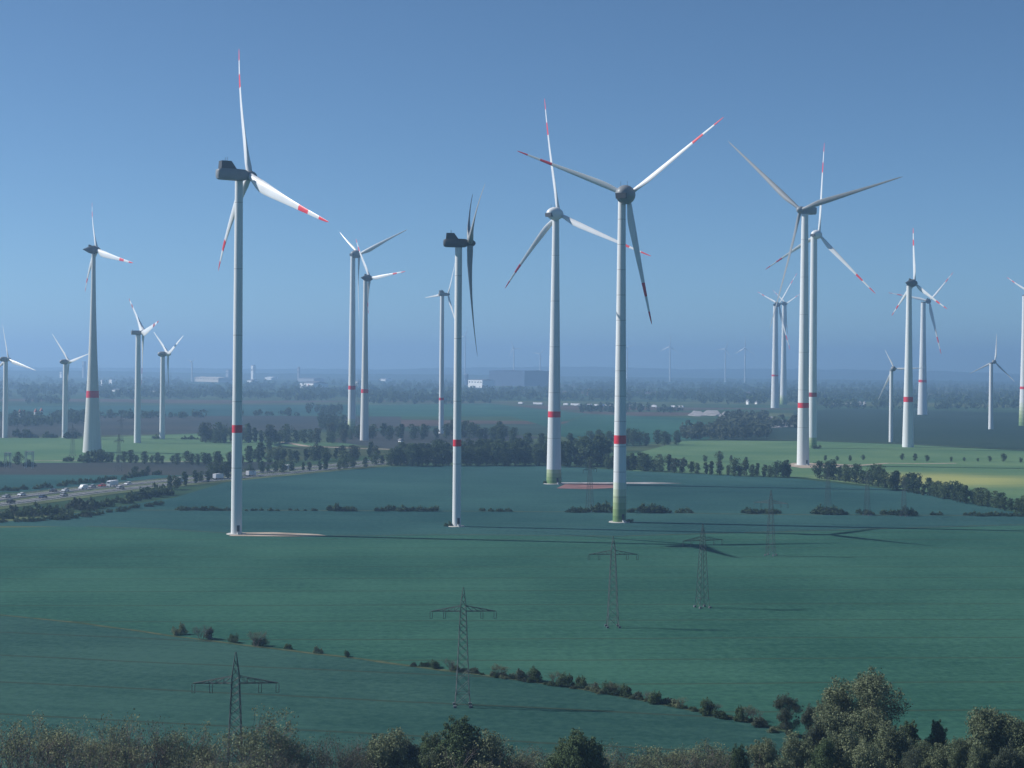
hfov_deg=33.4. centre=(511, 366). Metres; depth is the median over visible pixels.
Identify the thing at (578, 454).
tree
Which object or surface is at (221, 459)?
tree
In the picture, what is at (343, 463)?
tree
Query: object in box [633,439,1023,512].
field
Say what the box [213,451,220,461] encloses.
tree
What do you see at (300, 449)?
field
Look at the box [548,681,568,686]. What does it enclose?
bush
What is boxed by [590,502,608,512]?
bush
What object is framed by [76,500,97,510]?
bush
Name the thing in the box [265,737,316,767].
shrub
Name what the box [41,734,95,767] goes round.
shrub
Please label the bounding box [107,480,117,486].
lorry
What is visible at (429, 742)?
tree
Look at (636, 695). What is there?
bush
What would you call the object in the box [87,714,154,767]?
shrub
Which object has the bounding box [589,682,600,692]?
bush
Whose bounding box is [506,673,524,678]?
bush
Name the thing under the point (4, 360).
wind turbine
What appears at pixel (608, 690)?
bush
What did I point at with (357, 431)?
tree
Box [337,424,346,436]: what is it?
tree
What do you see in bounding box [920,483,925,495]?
tree
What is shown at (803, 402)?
wind turbine
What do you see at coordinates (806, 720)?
tree
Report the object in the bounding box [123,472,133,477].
bush
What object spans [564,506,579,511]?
bush
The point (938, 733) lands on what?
tree
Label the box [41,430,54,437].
bush
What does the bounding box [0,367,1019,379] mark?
hills
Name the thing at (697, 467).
tree
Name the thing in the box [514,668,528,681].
bush
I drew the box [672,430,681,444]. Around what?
tree
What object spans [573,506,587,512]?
bush
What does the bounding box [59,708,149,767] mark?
shrub
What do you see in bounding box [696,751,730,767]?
shrub
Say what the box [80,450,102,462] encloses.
bush
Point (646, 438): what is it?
tree
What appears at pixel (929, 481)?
tree
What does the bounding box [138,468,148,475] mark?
bush
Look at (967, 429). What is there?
field
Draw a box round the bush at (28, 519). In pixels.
[20,515,32,521]
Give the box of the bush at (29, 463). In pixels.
[22,459,35,466]
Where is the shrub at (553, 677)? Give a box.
[543,670,565,681]
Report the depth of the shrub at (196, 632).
371.65 m
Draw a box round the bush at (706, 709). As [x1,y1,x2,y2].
[700,697,714,715]
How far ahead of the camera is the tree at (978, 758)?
227.51 m
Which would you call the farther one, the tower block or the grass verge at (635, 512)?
the tower block
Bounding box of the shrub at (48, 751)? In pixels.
[0,711,79,767]
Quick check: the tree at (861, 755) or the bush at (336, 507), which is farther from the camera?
the bush at (336, 507)
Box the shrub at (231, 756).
[193,732,244,767]
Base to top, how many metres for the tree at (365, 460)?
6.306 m
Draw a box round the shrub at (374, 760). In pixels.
[356,746,396,767]
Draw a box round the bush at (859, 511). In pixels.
[855,509,868,513]
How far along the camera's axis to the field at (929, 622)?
435.58 m
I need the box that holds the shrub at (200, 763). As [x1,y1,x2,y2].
[179,738,229,767]
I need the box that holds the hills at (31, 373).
[0,370,1019,383]
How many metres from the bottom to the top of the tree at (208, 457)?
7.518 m
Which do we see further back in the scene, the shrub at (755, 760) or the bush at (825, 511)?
the bush at (825, 511)
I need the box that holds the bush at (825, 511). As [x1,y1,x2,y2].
[821,508,833,514]
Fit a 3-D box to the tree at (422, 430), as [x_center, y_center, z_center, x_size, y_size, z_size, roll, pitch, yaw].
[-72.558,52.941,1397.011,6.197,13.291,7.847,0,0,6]
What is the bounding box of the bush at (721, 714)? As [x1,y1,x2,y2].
[711,709,728,719]
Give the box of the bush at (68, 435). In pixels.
[63,431,81,438]
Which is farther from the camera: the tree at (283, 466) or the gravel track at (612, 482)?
the tree at (283, 466)
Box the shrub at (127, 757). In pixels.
[107,715,187,767]
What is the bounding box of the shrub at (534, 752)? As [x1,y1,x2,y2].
[497,737,545,767]
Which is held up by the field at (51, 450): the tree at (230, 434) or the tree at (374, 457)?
the tree at (230, 434)
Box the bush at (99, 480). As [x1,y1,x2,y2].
[94,476,105,482]
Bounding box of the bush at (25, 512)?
[15,508,30,516]
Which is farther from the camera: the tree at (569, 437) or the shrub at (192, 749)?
the tree at (569, 437)
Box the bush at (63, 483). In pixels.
[57,481,67,485]
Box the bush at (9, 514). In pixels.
[0,509,14,518]
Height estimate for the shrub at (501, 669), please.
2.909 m
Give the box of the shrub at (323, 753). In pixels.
[297,729,361,767]
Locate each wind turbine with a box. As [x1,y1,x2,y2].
[0,329,33,437]
[52,334,87,437]
[83,215,132,452]
[129,299,158,442]
[154,333,182,438]
[189,360,193,380]
[216,62,327,534]
[340,230,405,433]
[356,240,404,439]
[425,265,454,433]
[443,185,484,526]
[462,328,469,373]
[505,98,649,484]
[508,342,518,369]
[518,118,721,522]
[626,345,632,380]
[661,338,677,381]
[718,339,729,381]
[728,141,902,464]
[735,335,754,381]
[760,275,795,407]
[765,151,875,447]
[773,290,797,404]
[878,352,918,441]
[891,274,951,414]
[892,231,946,446]
[971,335,1013,428]
[1007,277,1023,425]
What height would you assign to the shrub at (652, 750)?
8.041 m
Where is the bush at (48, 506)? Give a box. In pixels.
[39,503,58,514]
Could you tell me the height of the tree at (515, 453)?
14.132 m
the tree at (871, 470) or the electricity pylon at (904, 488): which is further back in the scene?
the tree at (871, 470)
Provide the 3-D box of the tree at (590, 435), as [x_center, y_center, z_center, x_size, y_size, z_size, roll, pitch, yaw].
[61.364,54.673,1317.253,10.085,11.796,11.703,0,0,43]
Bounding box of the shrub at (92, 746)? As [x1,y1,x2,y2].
[44,714,115,767]
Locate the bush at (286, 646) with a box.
[284,643,292,649]
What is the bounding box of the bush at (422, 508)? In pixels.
[413,505,427,510]
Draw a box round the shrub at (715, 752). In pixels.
[657,742,731,767]
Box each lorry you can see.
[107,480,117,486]
[213,473,223,478]
[246,470,255,475]
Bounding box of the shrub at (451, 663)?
[441,658,456,669]
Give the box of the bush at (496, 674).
[493,671,502,677]
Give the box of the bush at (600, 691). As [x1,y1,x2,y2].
[595,689,606,694]
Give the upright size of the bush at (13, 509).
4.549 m
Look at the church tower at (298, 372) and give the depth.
6795.60 m
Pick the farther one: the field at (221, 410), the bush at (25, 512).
the field at (221, 410)
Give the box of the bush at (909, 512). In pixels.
[894,505,914,515]
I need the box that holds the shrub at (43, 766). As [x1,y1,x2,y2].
[12,744,109,767]
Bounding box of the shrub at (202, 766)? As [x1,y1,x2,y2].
[154,752,239,767]
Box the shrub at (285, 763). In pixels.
[250,752,317,767]
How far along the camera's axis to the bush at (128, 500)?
734.38 m
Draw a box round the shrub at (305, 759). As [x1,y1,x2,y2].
[290,740,326,767]
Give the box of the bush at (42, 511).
[37,508,48,514]
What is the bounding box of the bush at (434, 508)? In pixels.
[427,505,439,511]
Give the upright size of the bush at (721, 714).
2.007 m
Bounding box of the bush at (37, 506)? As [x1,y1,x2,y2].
[27,501,43,512]
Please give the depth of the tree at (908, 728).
253.71 m
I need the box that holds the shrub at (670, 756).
[642,743,713,767]
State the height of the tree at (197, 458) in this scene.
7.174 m
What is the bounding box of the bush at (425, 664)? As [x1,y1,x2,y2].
[419,661,430,666]
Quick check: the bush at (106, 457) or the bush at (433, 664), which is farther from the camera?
the bush at (106, 457)
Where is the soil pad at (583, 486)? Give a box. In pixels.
[558,483,612,488]
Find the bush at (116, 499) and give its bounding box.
[111,496,120,502]
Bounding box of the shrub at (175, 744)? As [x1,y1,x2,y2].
[132,720,227,767]
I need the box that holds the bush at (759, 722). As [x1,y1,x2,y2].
[751,716,767,726]
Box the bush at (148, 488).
[145,482,157,490]
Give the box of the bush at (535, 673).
[528,665,542,682]
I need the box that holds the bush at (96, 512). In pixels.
[92,509,100,514]
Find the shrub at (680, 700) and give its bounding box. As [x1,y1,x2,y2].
[673,697,688,703]
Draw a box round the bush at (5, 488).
[0,485,10,490]
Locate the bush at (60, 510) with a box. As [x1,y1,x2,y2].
[47,507,66,514]
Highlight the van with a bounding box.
[78,484,87,489]
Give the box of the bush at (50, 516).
[46,513,55,519]
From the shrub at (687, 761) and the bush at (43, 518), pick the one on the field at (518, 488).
the bush at (43, 518)
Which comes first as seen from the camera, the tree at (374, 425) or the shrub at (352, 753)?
the shrub at (352, 753)
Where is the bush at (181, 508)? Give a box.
[177,506,189,510]
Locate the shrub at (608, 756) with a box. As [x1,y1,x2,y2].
[599,738,629,767]
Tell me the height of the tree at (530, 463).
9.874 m
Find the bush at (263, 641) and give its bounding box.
[251,636,269,645]
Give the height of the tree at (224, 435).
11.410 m
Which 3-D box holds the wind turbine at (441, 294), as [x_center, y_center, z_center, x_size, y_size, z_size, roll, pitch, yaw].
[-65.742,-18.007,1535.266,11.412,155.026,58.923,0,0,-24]
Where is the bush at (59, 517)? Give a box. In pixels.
[53,515,63,519]
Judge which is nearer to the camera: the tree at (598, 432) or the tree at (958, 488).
the tree at (958, 488)
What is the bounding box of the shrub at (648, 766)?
[623,753,673,767]
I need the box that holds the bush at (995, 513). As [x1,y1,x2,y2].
[991,510,1000,515]
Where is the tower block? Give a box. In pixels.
[82,361,85,377]
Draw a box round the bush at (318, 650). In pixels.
[313,647,323,653]
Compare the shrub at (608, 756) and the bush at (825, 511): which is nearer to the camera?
the shrub at (608, 756)
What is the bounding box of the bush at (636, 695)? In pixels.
[631,690,642,699]
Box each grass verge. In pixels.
[0,614,805,737]
[88,524,1023,536]
[280,510,973,515]
[630,438,1018,449]
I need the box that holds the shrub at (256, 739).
[203,703,300,767]
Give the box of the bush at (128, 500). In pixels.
[118,494,134,502]
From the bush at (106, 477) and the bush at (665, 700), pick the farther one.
the bush at (106, 477)
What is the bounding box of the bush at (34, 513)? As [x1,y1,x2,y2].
[29,509,40,516]
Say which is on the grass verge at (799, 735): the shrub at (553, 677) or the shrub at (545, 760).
the shrub at (553, 677)
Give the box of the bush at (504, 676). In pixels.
[499,672,507,678]
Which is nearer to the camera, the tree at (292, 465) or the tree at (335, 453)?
the tree at (292, 465)
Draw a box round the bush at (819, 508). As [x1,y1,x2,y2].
[810,503,828,513]
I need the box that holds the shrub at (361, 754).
[336,732,390,767]
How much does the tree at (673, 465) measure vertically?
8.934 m
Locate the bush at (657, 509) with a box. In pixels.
[651,503,665,512]
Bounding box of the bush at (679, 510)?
[675,508,683,512]
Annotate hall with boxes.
[194,377,231,381]
[226,370,231,377]
[265,377,277,379]
[298,377,323,381]
[300,381,327,387]
[379,378,391,380]
[468,379,494,387]
[489,370,548,385]
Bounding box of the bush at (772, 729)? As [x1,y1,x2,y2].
[766,726,779,732]
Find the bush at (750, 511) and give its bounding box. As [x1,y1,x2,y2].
[745,507,758,513]
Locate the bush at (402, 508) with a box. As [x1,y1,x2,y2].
[397,504,408,511]
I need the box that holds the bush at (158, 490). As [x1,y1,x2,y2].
[146,487,163,496]
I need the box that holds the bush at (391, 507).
[384,505,396,510]
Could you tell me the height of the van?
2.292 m
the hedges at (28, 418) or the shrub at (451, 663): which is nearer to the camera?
the shrub at (451, 663)
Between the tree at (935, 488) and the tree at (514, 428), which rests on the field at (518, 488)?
the tree at (935, 488)
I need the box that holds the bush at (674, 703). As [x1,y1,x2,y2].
[671,698,682,707]
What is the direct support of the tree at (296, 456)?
on the ground
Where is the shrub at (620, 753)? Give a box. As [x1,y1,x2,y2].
[602,744,661,767]
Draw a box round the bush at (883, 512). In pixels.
[879,509,892,514]
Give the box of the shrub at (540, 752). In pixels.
[504,743,550,767]
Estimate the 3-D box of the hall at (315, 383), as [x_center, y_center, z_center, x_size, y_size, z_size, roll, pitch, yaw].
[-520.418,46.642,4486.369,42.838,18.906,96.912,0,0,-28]
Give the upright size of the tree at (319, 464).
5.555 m
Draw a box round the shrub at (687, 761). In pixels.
[662,753,712,767]
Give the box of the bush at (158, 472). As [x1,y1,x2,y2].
[152,470,161,474]
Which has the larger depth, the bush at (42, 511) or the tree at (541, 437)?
the tree at (541, 437)
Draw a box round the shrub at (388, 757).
[362,732,418,767]
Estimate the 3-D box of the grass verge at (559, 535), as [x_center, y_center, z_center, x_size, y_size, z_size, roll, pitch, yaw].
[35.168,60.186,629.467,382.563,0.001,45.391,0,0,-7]
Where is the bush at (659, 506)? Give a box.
[639,503,663,512]
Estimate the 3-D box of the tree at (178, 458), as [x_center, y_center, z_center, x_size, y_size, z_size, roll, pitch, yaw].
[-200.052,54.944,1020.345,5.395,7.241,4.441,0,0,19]
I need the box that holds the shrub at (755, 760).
[720,744,779,767]
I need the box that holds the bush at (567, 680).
[556,671,574,686]
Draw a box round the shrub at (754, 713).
[746,707,764,717]
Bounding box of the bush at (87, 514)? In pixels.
[81,511,91,516]
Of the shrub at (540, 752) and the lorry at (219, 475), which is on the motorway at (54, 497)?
the lorry at (219, 475)
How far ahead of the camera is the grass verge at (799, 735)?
354.95 m
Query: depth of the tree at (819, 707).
252.03 m
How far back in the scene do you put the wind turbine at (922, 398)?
2286.82 m
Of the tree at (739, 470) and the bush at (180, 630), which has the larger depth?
the tree at (739, 470)
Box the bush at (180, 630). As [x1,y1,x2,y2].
[170,622,187,635]
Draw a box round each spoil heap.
[703,410,719,415]
[771,416,792,427]
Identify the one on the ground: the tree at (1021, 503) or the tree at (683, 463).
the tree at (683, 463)
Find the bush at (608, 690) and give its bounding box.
[601,680,618,695]
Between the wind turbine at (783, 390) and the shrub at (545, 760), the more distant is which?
the wind turbine at (783, 390)
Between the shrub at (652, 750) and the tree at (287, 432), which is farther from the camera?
the tree at (287, 432)
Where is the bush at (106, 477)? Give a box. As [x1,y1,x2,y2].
[102,474,111,480]
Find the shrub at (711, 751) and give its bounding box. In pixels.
[688,738,752,767]
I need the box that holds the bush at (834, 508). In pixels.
[821,504,842,514]
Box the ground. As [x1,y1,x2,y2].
[0,376,1023,537]
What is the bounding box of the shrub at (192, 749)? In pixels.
[161,732,231,767]
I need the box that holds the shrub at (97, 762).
[69,741,129,767]
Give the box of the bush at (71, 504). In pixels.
[66,499,78,508]
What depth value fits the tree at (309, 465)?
973.61 m
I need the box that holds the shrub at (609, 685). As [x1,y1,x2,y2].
[606,681,620,694]
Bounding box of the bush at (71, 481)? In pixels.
[68,479,76,483]
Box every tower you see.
[251,365,255,379]
[297,367,299,379]
[464,374,468,384]
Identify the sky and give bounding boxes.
[0,0,1023,373]
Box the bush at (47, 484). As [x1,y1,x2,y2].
[41,481,52,487]
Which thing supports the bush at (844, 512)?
on the field at (518, 488)
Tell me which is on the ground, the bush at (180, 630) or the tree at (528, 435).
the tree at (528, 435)
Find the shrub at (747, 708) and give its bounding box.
[743,704,755,719]
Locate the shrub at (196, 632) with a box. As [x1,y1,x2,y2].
[192,625,211,638]
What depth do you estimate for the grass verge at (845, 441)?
1387.72 m
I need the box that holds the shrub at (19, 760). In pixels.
[1,741,66,767]
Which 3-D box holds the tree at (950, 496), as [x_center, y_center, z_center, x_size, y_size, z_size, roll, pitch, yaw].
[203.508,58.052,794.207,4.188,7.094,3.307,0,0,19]
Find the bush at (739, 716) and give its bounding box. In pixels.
[734,704,745,721]
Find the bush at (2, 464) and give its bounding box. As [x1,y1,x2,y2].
[0,461,11,466]
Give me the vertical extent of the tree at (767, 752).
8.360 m
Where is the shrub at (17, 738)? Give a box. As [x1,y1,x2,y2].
[0,710,66,767]
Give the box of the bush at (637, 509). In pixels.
[635,503,646,511]
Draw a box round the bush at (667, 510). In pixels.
[657,505,671,512]
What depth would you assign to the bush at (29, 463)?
988.85 m
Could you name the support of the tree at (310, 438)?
on the field at (51, 450)
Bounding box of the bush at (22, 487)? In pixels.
[20,484,27,489]
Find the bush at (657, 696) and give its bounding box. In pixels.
[647,690,661,703]
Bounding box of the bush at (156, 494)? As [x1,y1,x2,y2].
[147,488,161,496]
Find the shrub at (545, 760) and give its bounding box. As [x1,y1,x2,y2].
[534,751,559,767]
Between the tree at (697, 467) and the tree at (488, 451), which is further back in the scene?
the tree at (488, 451)
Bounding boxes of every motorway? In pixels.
[0,459,385,499]
[0,462,392,505]
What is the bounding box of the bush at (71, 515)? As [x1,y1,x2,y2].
[68,512,78,517]
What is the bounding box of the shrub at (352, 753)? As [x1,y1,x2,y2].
[333,743,368,766]
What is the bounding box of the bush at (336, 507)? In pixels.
[328,502,343,510]
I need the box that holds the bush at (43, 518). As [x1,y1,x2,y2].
[36,514,46,520]
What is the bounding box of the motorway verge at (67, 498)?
[0,454,431,508]
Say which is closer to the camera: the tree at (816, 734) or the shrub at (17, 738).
the shrub at (17, 738)
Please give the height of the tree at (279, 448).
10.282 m
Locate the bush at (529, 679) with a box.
[526,676,535,682]
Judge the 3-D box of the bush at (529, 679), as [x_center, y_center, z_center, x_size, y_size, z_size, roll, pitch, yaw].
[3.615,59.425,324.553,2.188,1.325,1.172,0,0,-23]
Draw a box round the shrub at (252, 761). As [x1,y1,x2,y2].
[203,743,287,767]
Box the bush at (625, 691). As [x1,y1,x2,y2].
[618,683,632,696]
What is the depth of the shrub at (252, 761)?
225.11 m
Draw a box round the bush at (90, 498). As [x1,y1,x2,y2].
[83,496,99,507]
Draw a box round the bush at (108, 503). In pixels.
[102,497,114,506]
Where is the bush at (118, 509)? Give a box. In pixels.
[115,505,126,511]
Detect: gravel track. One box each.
[561,482,670,483]
[864,463,949,464]
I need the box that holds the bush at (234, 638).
[227,633,239,642]
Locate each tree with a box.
[12,452,24,464]
[108,452,114,461]
[120,451,126,461]
[126,450,134,462]
[131,466,138,473]
[141,451,148,463]
[153,452,159,462]
[159,455,164,463]
[167,475,172,488]
[171,475,180,488]
[173,453,181,464]
[181,450,190,463]
[181,471,187,484]
[187,453,194,464]
[192,470,198,482]
[194,454,201,464]
[197,471,204,480]
[198,422,212,441]
[200,452,207,464]
[205,453,215,464]
[205,464,218,478]
[205,471,210,481]
[211,428,219,442]
[211,460,219,473]
[212,422,229,441]
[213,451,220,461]
[218,464,224,478]
[219,454,224,463]
[221,429,227,442]
[222,461,231,477]
[225,451,231,463]
[227,429,231,441]
[244,423,252,442]
[244,445,252,458]
[244,464,254,475]
[245,451,254,463]
[252,427,258,441]
[256,442,265,459]
[256,451,260,462]
[257,460,265,472]
[258,430,263,441]
[263,424,274,441]
[264,436,273,449]
[264,449,276,462]
[270,461,279,471]
[271,445,284,459]
[272,429,278,443]
[273,449,280,461]
[275,430,284,442]
[276,459,287,472]
[279,449,286,460]
[280,424,294,441]
[286,449,294,460]
[288,461,294,470]
[292,430,300,442]
[293,450,299,462]
[298,429,309,442]
[303,448,309,460]
[306,429,315,442]
[307,444,319,460]
[307,461,311,469]
[311,428,321,443]
[316,445,323,459]
[317,461,322,469]
[318,447,331,459]
[321,453,329,468]
[326,422,335,434]
[327,430,338,442]
[333,448,337,458]
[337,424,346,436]
[337,450,352,468]
[338,445,347,460]
[339,429,347,442]
[347,429,355,439]
[347,445,355,459]
[349,457,355,467]
[351,446,360,459]
[353,424,359,437]
[362,457,367,466]
[366,441,373,457]
[366,727,418,767]
[369,426,374,437]
[370,451,381,463]
[371,424,378,437]
[372,445,380,457]
[379,423,386,436]
[383,425,395,439]
[384,448,398,465]
[390,447,402,465]
[394,445,407,464]
[394,736,428,767]
[397,424,404,438]
[397,442,407,460]
[401,449,408,464]
[405,443,420,465]
[407,424,419,438]
[412,445,423,465]
[416,448,427,465]
[416,731,442,767]
[419,424,426,439]
[423,448,432,465]
[424,425,430,436]
[429,443,447,465]
[430,450,439,464]
[433,428,439,438]
[433,443,451,465]
[434,715,482,767]
[435,439,448,448]
[441,423,451,437]
[446,449,452,465]
[449,420,452,436]
[450,442,468,465]
[461,420,470,437]
[461,728,514,767]
[462,438,477,451]
[462,450,473,465]
[464,422,478,438]
[464,445,474,464]
[471,447,484,465]
[472,439,485,449]
[473,446,488,465]
[477,429,482,441]
[479,444,494,465]
[482,427,488,438]
[484,442,498,464]
[487,426,497,439]
[488,443,506,465]
[495,427,505,439]
[496,424,507,438]
[499,448,509,465]
[502,447,513,465]
[508,427,518,438]
[508,443,523,464]
[509,430,516,444]
[513,438,529,453]
[520,446,530,464]
[523,432,533,446]
[525,449,533,464]
[532,448,546,465]
[532,449,541,465]
[537,433,545,447]
[540,443,546,465]
[546,736,568,767]
[557,727,610,767]
[561,442,566,465]
[562,441,574,465]
[564,448,572,466]
[566,433,573,447]
[572,435,590,465]
[572,446,577,465]
[574,441,585,465]
[578,439,600,465]
[584,430,594,439]
[591,434,609,465]
[592,429,604,437]
[595,439,606,465]
[602,453,612,468]
[604,439,613,463]
[605,430,613,441]
[626,428,631,444]
[626,456,630,468]
[628,428,639,445]
[629,453,634,469]
[633,452,645,469]
[635,431,644,444]
[637,454,650,470]
[640,456,653,470]
[641,432,649,444]
[653,429,661,443]
[653,454,667,471]
[659,431,670,444]
[666,454,673,471]
[669,458,679,472]
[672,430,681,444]
[677,458,687,472]
[687,461,693,472]
[694,463,700,473]
[703,462,707,473]
[708,461,713,474]
[714,451,723,460]
[715,461,723,474]
[728,457,740,475]
[729,743,750,767]
[736,466,742,475]
[741,460,749,475]
[745,737,781,767]
[748,464,755,476]
[755,463,759,475]
[761,464,767,476]
[764,465,773,476]
[771,460,782,477]
[772,729,814,767]
[773,692,803,734]
[780,462,787,477]
[783,460,792,476]
[800,703,816,738]
[807,716,830,759]
[808,691,857,746]
[810,460,824,478]
[810,665,912,765]
[810,736,838,767]
[819,725,859,767]
[821,461,831,477]
[825,459,838,479]
[835,466,843,480]
[840,464,849,481]
[842,738,888,767]
[847,463,864,482]
[858,470,865,483]
[866,463,879,485]
[872,464,886,486]
[872,719,913,767]
[877,472,889,487]
[886,474,898,488]
[887,470,902,488]
[897,719,920,752]
[899,744,932,767]
[902,472,911,491]
[905,472,922,492]
[912,738,935,767]
[914,477,921,493]
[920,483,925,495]
[924,719,949,767]
[925,477,933,495]
[927,739,956,767]
[929,482,937,496]
[930,480,943,497]
[937,482,950,498]
[946,484,952,498]
[947,480,959,500]
[947,736,974,767]
[950,486,956,500]
[952,483,967,502]
[959,485,972,503]
[964,705,1023,765]
[967,743,990,767]
[972,487,982,505]
[974,488,988,505]
[982,491,991,506]
[987,713,1023,767]
[988,490,1000,507]
[990,740,1023,767]
[995,492,1005,508]
[998,497,1008,510]
[1000,453,1007,461]
[1006,497,1014,510]
[1013,498,1018,512]
[1015,499,1023,512]
[1020,495,1023,510]
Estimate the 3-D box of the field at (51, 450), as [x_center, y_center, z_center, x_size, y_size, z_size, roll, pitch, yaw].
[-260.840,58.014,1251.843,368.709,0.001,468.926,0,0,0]
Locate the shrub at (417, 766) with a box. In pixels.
[390,740,420,767]
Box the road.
[376,403,722,409]
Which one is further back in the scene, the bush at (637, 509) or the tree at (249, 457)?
the tree at (249, 457)
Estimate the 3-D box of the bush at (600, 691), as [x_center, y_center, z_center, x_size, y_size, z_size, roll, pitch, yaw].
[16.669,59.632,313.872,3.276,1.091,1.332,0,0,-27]
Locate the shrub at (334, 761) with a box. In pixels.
[301,752,377,767]
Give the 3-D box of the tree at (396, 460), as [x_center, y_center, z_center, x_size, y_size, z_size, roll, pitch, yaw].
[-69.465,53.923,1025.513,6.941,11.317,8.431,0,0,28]
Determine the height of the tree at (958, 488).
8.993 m
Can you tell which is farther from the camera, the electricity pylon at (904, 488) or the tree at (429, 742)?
the electricity pylon at (904, 488)
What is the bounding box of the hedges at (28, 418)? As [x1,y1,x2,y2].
[0,394,1016,429]
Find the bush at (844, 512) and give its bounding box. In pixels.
[835,508,848,514]
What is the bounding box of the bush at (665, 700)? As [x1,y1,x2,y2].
[656,697,671,703]
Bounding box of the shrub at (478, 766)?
[423,741,514,767]
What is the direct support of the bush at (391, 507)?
on the field at (518, 488)
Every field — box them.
[0,404,360,415]
[0,416,400,437]
[0,434,354,462]
[0,462,273,474]
[0,465,1023,537]
[0,475,181,491]
[0,525,1023,763]
[0,615,843,767]
[258,445,398,460]
[334,430,537,448]
[368,404,586,426]
[547,414,709,445]
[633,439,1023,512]
[713,409,1023,449]
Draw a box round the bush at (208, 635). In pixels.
[204,627,214,638]
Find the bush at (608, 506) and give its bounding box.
[594,500,612,511]
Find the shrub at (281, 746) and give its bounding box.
[240,724,327,767]
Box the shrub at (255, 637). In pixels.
[246,630,266,645]
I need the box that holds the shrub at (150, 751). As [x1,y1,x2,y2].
[125,727,188,767]
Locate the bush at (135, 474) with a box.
[132,471,140,476]
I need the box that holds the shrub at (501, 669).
[490,663,507,673]
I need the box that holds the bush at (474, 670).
[464,667,479,673]
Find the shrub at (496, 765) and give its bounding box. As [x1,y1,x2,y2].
[471,742,516,767]
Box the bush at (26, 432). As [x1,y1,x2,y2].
[12,427,32,437]
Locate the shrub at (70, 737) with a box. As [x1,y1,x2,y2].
[31,722,93,767]
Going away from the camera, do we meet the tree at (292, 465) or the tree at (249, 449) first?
the tree at (292, 465)
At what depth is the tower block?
7192.31 m
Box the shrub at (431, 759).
[417,730,457,767]
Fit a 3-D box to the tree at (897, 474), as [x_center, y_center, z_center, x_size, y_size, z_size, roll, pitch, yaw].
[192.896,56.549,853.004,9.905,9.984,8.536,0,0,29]
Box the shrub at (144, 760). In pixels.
[114,755,181,767]
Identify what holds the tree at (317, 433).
on the field at (51, 450)
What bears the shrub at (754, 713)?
on the grass verge at (799, 735)
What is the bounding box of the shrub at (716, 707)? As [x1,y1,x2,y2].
[707,703,722,709]
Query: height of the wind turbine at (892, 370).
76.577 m
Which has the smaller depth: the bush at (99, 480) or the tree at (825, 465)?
the bush at (99, 480)
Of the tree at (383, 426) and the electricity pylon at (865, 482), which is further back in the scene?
the tree at (383, 426)
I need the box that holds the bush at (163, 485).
[157,484,174,494]
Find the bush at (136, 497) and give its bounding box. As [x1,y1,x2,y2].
[123,490,141,500]
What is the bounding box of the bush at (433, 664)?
[429,659,440,668]
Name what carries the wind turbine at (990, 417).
on the field at (967, 429)
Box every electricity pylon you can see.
[67,425,77,455]
[115,434,123,470]
[191,652,278,766]
[430,587,496,707]
[583,460,596,511]
[588,536,638,627]
[682,524,722,608]
[753,490,788,555]
[822,467,832,514]
[862,470,871,515]
[899,476,907,516]
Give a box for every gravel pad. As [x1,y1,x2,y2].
[230,532,325,535]
[789,463,852,467]
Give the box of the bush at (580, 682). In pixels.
[574,675,588,688]
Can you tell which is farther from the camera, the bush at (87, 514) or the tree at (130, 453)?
the tree at (130, 453)
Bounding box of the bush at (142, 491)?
[133,487,153,498]
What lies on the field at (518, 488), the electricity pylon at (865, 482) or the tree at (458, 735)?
the electricity pylon at (865, 482)
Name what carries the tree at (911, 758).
on the rough ground
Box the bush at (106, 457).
[90,451,109,461]
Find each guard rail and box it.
[0,458,379,495]
[0,460,386,500]
[0,463,385,505]
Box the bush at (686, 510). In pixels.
[681,507,693,512]
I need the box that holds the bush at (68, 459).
[62,455,73,461]
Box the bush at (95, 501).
[88,499,101,507]
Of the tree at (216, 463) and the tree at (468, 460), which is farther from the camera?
the tree at (468, 460)
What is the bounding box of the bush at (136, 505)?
[131,503,139,507]
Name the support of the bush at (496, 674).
on the grass verge at (799, 735)
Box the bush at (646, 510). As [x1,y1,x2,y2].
[640,507,655,512]
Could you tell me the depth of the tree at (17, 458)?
1004.50 m
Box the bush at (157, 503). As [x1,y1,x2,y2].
[153,501,164,504]
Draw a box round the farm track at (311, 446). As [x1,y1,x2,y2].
[281,442,393,449]
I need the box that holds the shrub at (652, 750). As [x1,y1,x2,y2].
[623,743,696,767]
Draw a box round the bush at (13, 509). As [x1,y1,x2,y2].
[3,505,18,513]
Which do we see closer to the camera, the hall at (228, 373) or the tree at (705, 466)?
the tree at (705, 466)
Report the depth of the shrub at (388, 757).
233.20 m
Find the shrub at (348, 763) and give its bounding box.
[326,743,366,767]
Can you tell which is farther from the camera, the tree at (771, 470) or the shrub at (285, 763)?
the tree at (771, 470)
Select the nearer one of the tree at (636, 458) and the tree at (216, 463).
the tree at (216, 463)
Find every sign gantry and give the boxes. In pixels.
[4,452,10,467]
[25,451,33,467]
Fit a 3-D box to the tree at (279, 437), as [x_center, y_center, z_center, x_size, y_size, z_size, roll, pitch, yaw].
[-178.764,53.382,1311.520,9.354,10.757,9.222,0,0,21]
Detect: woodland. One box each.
[0,376,497,403]
[2,374,1019,388]
[477,378,821,403]
[679,409,797,438]
[817,381,1019,406]
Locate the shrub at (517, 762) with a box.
[502,754,543,767]
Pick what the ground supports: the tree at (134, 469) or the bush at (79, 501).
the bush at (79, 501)
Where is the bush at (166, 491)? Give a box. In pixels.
[159,486,173,494]
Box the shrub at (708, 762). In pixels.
[684,745,734,767]
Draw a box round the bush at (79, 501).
[65,497,82,506]
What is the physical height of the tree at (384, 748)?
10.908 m
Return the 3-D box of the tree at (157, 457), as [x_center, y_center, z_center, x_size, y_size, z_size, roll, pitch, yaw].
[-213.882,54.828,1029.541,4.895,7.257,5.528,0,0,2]

